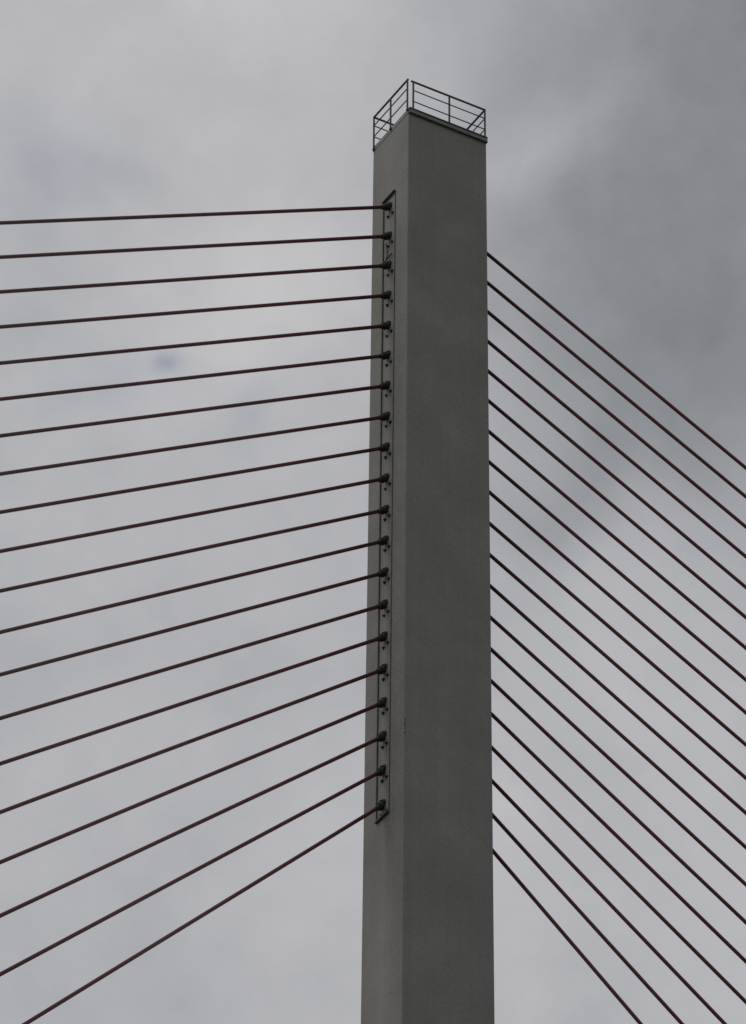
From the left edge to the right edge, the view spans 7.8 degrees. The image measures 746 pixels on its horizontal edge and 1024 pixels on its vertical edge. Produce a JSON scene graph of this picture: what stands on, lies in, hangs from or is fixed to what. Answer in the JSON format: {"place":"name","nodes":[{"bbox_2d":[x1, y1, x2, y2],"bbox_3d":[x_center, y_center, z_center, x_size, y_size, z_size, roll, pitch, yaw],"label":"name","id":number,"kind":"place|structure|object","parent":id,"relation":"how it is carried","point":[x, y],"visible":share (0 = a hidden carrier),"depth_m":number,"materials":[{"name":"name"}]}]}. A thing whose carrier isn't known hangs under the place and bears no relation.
{"place":"outdoors","nodes":[
{"label":"outdoors","id":0,"kind":"place"},
{"bbox_2d":[0,0,745,1023],"label":"sky","id":1,"kind":"structure","parent":0,"point":[616,129],"materials":[{"name":"grey"}]},
{"label":"ground","id":2,"kind":"structure","parent":0,"visible":0},
{"bbox_2d":[361,107,494,1023],"bbox_3d":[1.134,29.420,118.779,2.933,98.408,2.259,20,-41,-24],"label":"bridge pylon","id":3,"kind":"object","parent":2,"relation":"on","point":[427,934],"visible":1,"depth_m":138.21,"materials":[{"name":"concrete"}]},
{"bbox_2d":[0,231,391,258],"bbox_3d":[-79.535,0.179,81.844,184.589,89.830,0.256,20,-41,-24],"label":"stay cable","id":4,"kind":"object","parent":3,"relation":"attached to","point":[386,236],"visible":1,"depth_m":141.50,"materials":[{"name":"metal"}]},
{"bbox_2d":[0,202,391,224],"bbox_3d":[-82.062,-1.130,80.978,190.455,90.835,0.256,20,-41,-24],"label":"stay cable","id":5,"kind":"object","parent":3,"relation":"attached to","point":[386,206],"visible":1,"depth_m":142.10,"materials":[{"name":"metal"}]},
{"bbox_2d":[384,244,391,261],"bbox_3d":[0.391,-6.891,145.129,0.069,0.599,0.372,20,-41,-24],"label":"loose wire","id":6,"kind":"object","parent":3,"relation":"hanging from","point":[387,254],"visible":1,"depth_m":145.08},
{"bbox_2d":[372,78,485,150],"bbox_3d":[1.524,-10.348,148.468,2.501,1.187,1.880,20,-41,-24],"label":"guard railing","id":7,"kind":"object","parent":3,"relation":"on","point":[390,123],"visible":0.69,"depth_m":148.13,"materials":[{"name":"metal"}]},
{"bbox_3d":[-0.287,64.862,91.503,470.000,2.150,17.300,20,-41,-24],"label":"road","id":8,"kind":"structure","parent":0,"visible":0},
{"bbox_2d":[0,764,385,976],"bbox_3d":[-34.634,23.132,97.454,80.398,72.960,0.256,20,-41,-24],"label":"stay cable","id":9,"kind":"object","parent":8,"relation":"attached to","point":[380,770],"visible":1,"depth_m":130.28,"materials":[{"name":"metal"}]},
{"bbox_2d":[0,730,386,917],"bbox_3d":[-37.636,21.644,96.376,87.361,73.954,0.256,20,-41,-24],"label":"stay cable","id":10,"kind":"object","parent":8,"relation":"attached to","point":[381,736],"visible":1,"depth_m":131.07,"materials":[{"name":"metal"}]},
{"bbox_2d":[0,697,386,863],"bbox_3d":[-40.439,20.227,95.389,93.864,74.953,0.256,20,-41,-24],"label":"stay cable","id":11,"kind":"object","parent":8,"relation":"attached to","point":[381,702],"visible":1,"depth_m":131.81,"materials":[{"name":"metal"}]},
{"bbox_2d":[0,663,386,813],"bbox_3d":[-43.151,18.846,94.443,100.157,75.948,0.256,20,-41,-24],"label":"stay cable","id":12,"kind":"object","parent":8,"relation":"attached to","point":[381,669],"visible":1,"depth_m":132.50,"materials":[{"name":"metal"}]},
{"bbox_2d":[0,631,387,765],"bbox_3d":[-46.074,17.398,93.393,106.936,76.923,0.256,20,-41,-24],"label":"stay cable","id":13,"kind":"object","parent":8,"relation":"attached to","point":[382,637],"visible":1,"depth_m":133.19,"materials":[{"name":"metal"}]},
{"bbox_2d":[0,599,387,719],"bbox_3d":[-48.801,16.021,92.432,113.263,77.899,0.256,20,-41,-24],"label":"stay cable","id":14,"kind":"object","parent":8,"relation":"attached to","point":[382,605],"visible":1,"depth_m":133.87,"materials":[{"name":"metal"}]},
{"bbox_2d":[0,567,388,676],"bbox_3d":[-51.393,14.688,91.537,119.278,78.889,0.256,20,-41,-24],"label":"stay cable","id":15,"kind":"object","parent":8,"relation":"attached to","point":[382,573],"visible":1,"depth_m":134.53,"materials":[{"name":"metal"}]},
{"bbox_2d":[0,535,388,633],"bbox_3d":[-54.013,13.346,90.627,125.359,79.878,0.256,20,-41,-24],"label":"stay cable","id":16,"kind":"object","parent":8,"relation":"attached to","point":[382,541],"visible":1,"depth_m":135.18,"materials":[{"name":"metal"}]},
{"bbox_2d":[0,504,388,592],"bbox_3d":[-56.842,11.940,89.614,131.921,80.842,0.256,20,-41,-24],"label":"stay cable","id":17,"kind":"object","parent":8,"relation":"attached to","point":[382,510],"visible":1,"depth_m":135.82,"materials":[{"name":"metal"}]},
{"bbox_2d":[0,473,389,552],"bbox_3d":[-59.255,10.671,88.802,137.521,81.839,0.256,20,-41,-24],"label":"stay cable","id":18,"kind":"object","parent":8,"relation":"attached to","point":[383,478],"visible":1,"depth_m":136.48,"materials":[{"name":"metal"}]},
{"bbox_2d":[0,442,389,513],"bbox_3d":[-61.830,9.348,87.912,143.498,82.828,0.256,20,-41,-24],"label":"stay cable","id":19,"kind":"object","parent":8,"relation":"attached to","point":[384,447],"visible":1,"depth_m":137.11,"materials":[{"name":"metal"}]},
{"bbox_2d":[0,411,389,475],"bbox_3d":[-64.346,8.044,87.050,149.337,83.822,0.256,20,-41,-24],"label":"stay cable","id":20,"kind":"object","parent":8,"relation":"attached to","point":[383,416],"visible":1,"depth_m":137.74,"materials":[{"name":"metal"}]},
{"bbox_2d":[0,381,389,437],"bbox_3d":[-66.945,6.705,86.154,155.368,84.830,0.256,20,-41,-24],"label":"stay cable","id":21,"kind":"object","parent":8,"relation":"attached to","point":[385,385],"visible":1,"depth_m":138.37,"materials":[{"name":"metal"}]},
{"bbox_2d":[0,350,390,400],"bbox_3d":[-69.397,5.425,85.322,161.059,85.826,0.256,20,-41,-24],"label":"stay cable","id":22,"kind":"object","parent":8,"relation":"attached to","point":[384,355],"visible":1,"depth_m":139.00,"materials":[{"name":"metal"}]},
{"bbox_2d":[0,321,390,364],"bbox_3d":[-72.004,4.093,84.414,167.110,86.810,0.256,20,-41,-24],"label":"stay cable","id":23,"kind":"object","parent":8,"relation":"attached to","point":[385,325],"visible":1,"depth_m":139.63,"materials":[{"name":"metal"}]},
{"bbox_2d":[0,290,390,328],"bbox_3d":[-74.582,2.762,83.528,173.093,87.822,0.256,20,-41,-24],"label":"stay cable","id":24,"kind":"object","parent":8,"relation":"attached to","point":[384,295],"visible":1,"depth_m":140.24,"materials":[{"name":"metal"}]},
{"bbox_2d":[0,260,391,293],"bbox_3d":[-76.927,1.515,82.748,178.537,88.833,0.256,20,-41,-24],"label":"stay cable","id":25,"kind":"object","parent":8,"relation":"attached to","point":[385,265],"visible":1,"depth_m":140.87,"materials":[{"name":"metal"}]},
{"bbox_2d":[22,799,385,1023],"bbox_3d":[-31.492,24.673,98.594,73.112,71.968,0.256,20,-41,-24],"label":"stay cable","id":26,"kind":"object","parent":8,"relation":"attached to","point":[380,806],"visible":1,"depth_m":129.81,"materials":[{"name":"metal"}]},
{"bbox_2d":[493,849,642,1023],"bbox_3d":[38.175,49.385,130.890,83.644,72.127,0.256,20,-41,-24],"label":"stay cable","id":27,"kind":"object","parent":8,"relation":"attached to","point":[567,938],"visible":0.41,"depth_m":135.41,"materials":[{"name":"metal"}]},
{"bbox_2d":[492,812,683,1023],"bbox_3d":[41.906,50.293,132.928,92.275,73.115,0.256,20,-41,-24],"label":"stay cable","id":28,"kind":"object","parent":8,"relation":"attached to","point":[588,920],"visible":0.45,"depth_m":136.08,"materials":[{"name":"metal"}]},
{"bbox_2d":[492,779,726,1023],"bbox_3d":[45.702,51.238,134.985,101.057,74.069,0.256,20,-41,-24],"label":"stay cable","id":29,"kind":"object","parent":8,"relation":"attached to","point":[608,902],"visible":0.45,"depth_m":136.76,"materials":[{"name":"metal"}]},
{"bbox_2d":[487,280,745,498],"bbox_3d":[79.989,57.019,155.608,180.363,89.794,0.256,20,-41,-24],"label":"stay cable","id":30,"kind":"object","parent":8,"relation":"attached to","point":[615,388],"visible":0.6,"depth_m":146.87,"materials":[{"name":"metal"}]},
{"bbox_2d":[487,252,745,469],"bbox_3d":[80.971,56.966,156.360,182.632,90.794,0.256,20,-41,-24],"label":"stay cable","id":31,"kind":"object","parent":8,"relation":"attached to","point":[614,359],"visible":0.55,"depth_m":147.47,"materials":[{"name":"metal"}]},
{"bbox_2d":[488,398,745,619],"bbox_3d":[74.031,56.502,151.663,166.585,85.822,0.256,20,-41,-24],"label":"stay cable","id":32,"kind":"object","parent":8,"relation":"attached to","point":[617,509],"visible":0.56,"depth_m":144.44,"materials":[{"name":"metal"}]},
{"bbox_2d":[488,369,745,588],"bbox_3d":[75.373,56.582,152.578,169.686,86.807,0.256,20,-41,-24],"label":"stay cable","id":33,"kind":"object","parent":8,"relation":"attached to","point":[616,478],"visible":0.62,"depth_m":145.04,"materials":[{"name":"metal"}]},
{"bbox_2d":[488,310,745,528],"bbox_3d":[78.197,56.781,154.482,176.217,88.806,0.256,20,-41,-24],"label":"stay cable","id":34,"kind":"object","parent":8,"relation":"attached to","point":[610,414],"visible":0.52,"depth_m":146.26,"materials":[{"name":"metal"}]},
{"bbox_2d":[488,340,745,558],"bbox_3d":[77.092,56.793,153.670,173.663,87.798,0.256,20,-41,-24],"label":"stay cable","id":35,"kind":"object","parent":8,"relation":"attached to","point":[623,454],"visible":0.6,"depth_m":145.66,"materials":[{"name":"metal"}]},
{"bbox_2d":[489,490,745,714],"bbox_3d":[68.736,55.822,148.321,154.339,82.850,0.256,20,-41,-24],"label":"stay cable","id":36,"kind":"object","parent":8,"relation":"attached to","point":[617,602],"visible":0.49,"depth_m":142.59,"materials":[{"name":"metal"}]},
{"bbox_2d":[489,460,745,681],"bbox_3d":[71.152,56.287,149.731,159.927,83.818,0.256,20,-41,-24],"label":"stay cable","id":37,"kind":"object","parent":8,"relation":"attached to","point":[616,570],"visible":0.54,"depth_m":143.21,"materials":[{"name":"metal"}]},
{"bbox_2d":[489,430,745,649],"bbox_3d":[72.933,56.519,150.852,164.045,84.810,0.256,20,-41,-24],"label":"stay cable","id":38,"kind":"object","parent":8,"relation":"attached to","point":[616,539],"visible":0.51,"depth_m":143.82,"materials":[{"name":"metal"}]},
{"bbox_2d":[490,584,745,814],"bbox_3d":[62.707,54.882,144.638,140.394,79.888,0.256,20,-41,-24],"label":"stay cable","id":39,"kind":"object","parent":8,"relation":"attached to","point":[617,699],"visible":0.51,"depth_m":140.71,"materials":[{"name":"metal"}]},
{"bbox_2d":[490,553,745,779],"bbox_3d":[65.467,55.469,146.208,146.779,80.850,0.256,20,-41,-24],"label":"stay cable","id":40,"kind":"object","parent":8,"relation":"attached to","point":[617,666],"visible":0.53,"depth_m":141.34,"materials":[{"name":"metal"}]},
{"bbox_2d":[490,522,745,746],"bbox_3d":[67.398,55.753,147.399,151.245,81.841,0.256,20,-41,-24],"label":"stay cable","id":41,"kind":"object","parent":8,"relation":"attached to","point":[617,634],"visible":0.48,"depth_m":141.97,"materials":[{"name":"metal"}]},
{"bbox_2d":[491,679,745,924],"bbox_3d":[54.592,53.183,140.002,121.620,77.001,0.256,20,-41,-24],"label":"stay cable","id":42,"kind":"object","parent":8,"relation":"attached to","point":[617,800],"visible":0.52,"depth_m":138.79,"materials":[{"name":"metal"}]},
{"bbox_2d":[491,647,745,886],"bbox_3d":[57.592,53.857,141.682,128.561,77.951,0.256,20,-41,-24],"label":"stay cable","id":43,"kind":"object","parent":8,"relation":"attached to","point":[618,767],"visible":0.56,"depth_m":139.44,"materials":[{"name":"metal"}]},
{"bbox_2d":[491,616,745,849],"bbox_3d":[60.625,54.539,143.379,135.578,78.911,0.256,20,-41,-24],"label":"stay cable","id":44,"kind":"object","parent":8,"relation":"attached to","point":[618,732],"visible":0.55,"depth_m":140.09,"materials":[{"name":"metal"}]},
{"bbox_2d":[492,712,745,963],"bbox_3d":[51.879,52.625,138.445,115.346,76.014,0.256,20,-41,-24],"label":"stay cable","id":45,"kind":"object","parent":8,"relation":"attached to","point":[616,835],"visible":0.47,"depth_m":138.13,"materials":[{"name":"metal"}]},
{"bbox_2d":[492,746,745,1003],"bbox_3d":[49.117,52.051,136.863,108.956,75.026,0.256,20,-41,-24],"label":"stay cable","id":46,"kind":"object","parent":8,"relation":"attached to","point":[618,874],"visible":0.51,"depth_m":137.45,"materials":[{"name":"metal"}]}
]}

